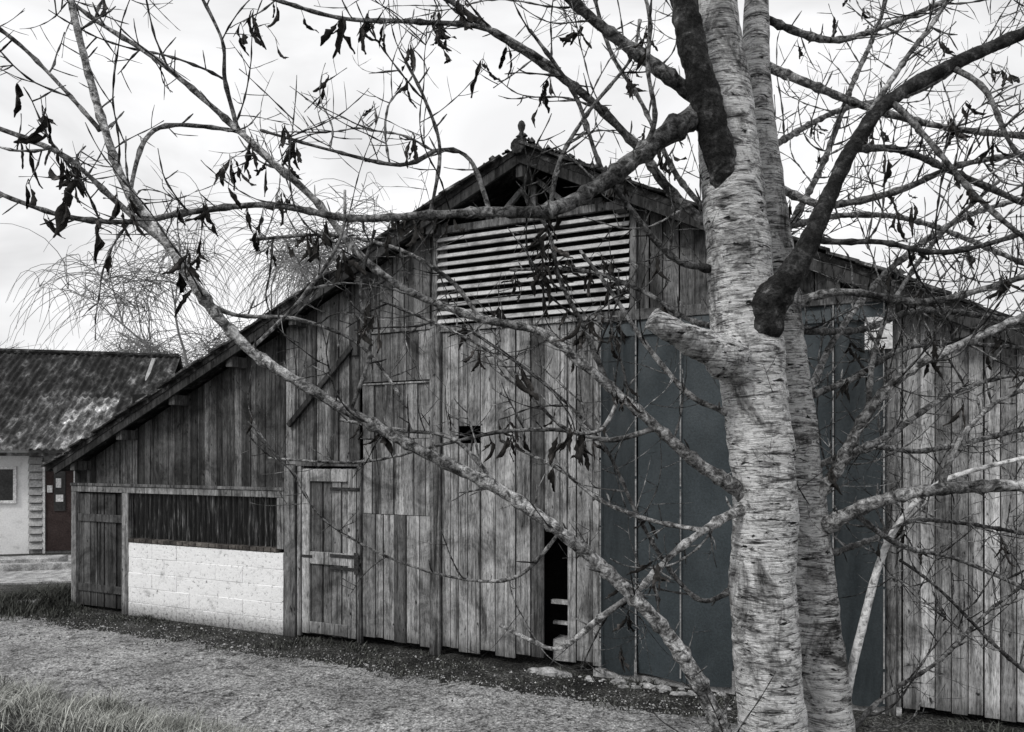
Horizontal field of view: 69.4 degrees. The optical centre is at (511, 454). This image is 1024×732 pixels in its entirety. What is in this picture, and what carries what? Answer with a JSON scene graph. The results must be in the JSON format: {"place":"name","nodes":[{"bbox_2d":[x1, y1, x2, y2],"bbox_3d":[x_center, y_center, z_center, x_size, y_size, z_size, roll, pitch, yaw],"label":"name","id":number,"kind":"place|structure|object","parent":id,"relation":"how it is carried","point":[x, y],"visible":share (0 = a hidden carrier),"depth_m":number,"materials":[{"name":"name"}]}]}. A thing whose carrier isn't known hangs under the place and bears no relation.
{"place":"outdoors","nodes":[
{"label":"outdoors","id":0,"kind":"place"},
{"bbox_2d":[0,614,737,731],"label":"gravel road","id":1,"kind":"structure","parent":0,"point":[197,678],"depth_m":6.48,"materials":[{"name":"grey gravel"}]},
{"bbox_2d":[1,611,737,731],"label":"loose stones","id":2,"kind":"object","parent":1,"relation":"on","point":[470,682],"visible":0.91,"depth_m":7.06,"materials":[{"name":"grey stone"}]},
{"bbox_2d":[0,552,1023,731],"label":"ground","id":3,"kind":"structure","parent":0,"point":[521,662],"depth_m":7.34,"materials":[{"name":"soil"}]},
{"bbox_2d":[0,554,70,607],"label":"kerb","id":4,"kind":"structure","parent":3,"relation":"on","point":[33,562],"depth_m":13.42,"materials":[{"name":"concrete"}]},
{"bbox_2d":[0,555,70,584],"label":"yard slab","id":5,"kind":"structure","parent":3,"relation":"on","point":[26,577],"depth_m":12.61,"materials":[{"name":"concrete"}]},
{"bbox_2d":[0,348,182,553],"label":"white outbuilding","id":6,"kind":"structure","parent":3,"relation":"on","point":[54,403],"depth_m":16.52,"materials":[{"name":"grey"}]},
{"bbox_2d":[0,469,12,499],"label":"window","id":7,"kind":"structure","parent":6,"relation":"in","point":[6,475],"depth_m":15.65,"materials":[{"name":"grey glass"}]},
{"bbox_2d":[46,471,73,550],"bbox_3d":[-9.703,1.150,15.894,0.540,1.800,0.030,0,0,-14],"label":"door","id":8,"kind":"structure","parent":6,"relation":"in","point":[58,523],"depth_m":15.87,"materials":[{"name":"brown wood"}]},
{"bbox_2d":[0,328,225,366],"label":"bare trees","id":9,"kind":"object","parent":3,"relation":"on","point":[123,344],"depth_m":59.36,"materials":[{"name":"grey plant"}]},
{"bbox_2d":[0,662,333,731],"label":"grass","id":10,"kind":"structure","parent":3,"relation":"on","point":[84,715],"depth_m":5.37,"materials":[{"name":"grey plant"}]},
{"bbox_2d":[0,134,439,367],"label":"willow tree","id":11,"kind":"object","parent":3,"relation":"on","point":[303,269],"visible":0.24,"depth_m":27.35,"materials":[{"name":"grey plant"}]},
{"bbox_2d":[0,0,1023,731],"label":"birch tree","id":12,"kind":"object","parent":3,"relation":"on","point":[794,670],"visible":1,"depth_m":1.74,"materials":[{"name":"grey plant"}]},
{"bbox_2d":[0,579,1023,731],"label":"weeds","id":13,"kind":"object","parent":3,"relation":"on","point":[54,598],"visible":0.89,"depth_m":8.58,"materials":[{"name":"grey plant"}]},
{"bbox_2d":[41,120,1023,721],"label":"timber barn","id":14,"kind":"structure","parent":3,"relation":"on","point":[171,488],"depth_m":7.47,"materials":[{"name":"grey wood"}]},
{"bbox_2d":[78,493,121,608],"bbox_3d":[-5.549,1.285,9.998,0.880,1.530,0.062,0,0,25],"label":"side door","id":15,"kind":"structure","parent":14,"relation":"in","point":[100,514],"depth_m":9.99,"materials":[{"name":"grey wood"}]},
{"bbox_2d":[302,468,356,638],"bbox_3d":[-2.064,1.100,8.373,0.760,1.900,0.056,0,0,25],"label":"stable door","id":16,"kind":"structure","parent":14,"relation":"in","point":[340,606],"depth_m":8.37,"materials":[{"name":"grey wood"}]},
{"bbox_2d":[600,301,885,706],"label":"tarpaulin doors","id":17,"kind":"structure","parent":14,"relation":"in","point":[703,429],"depth_m":6.60,"materials":[{"name":"grey fabric"}]},
{"bbox_2d":[865,317,892,349],"bbox_3d":[2.944,-0.980,5.943,0.200,0.260,0.016,0,0,25],"label":"wall sign","id":18,"kind":"object","parent":14,"relation":"attached to","point":[887,339],"visible":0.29,"depth_m":5.92,"materials":[{"name":"paper"}]},
{"bbox_2d":[0,0,1023,366],"label":"sky","id":19,"kind":"structure","parent":0,"point":[484,125],"materials":[{"name":"white"}]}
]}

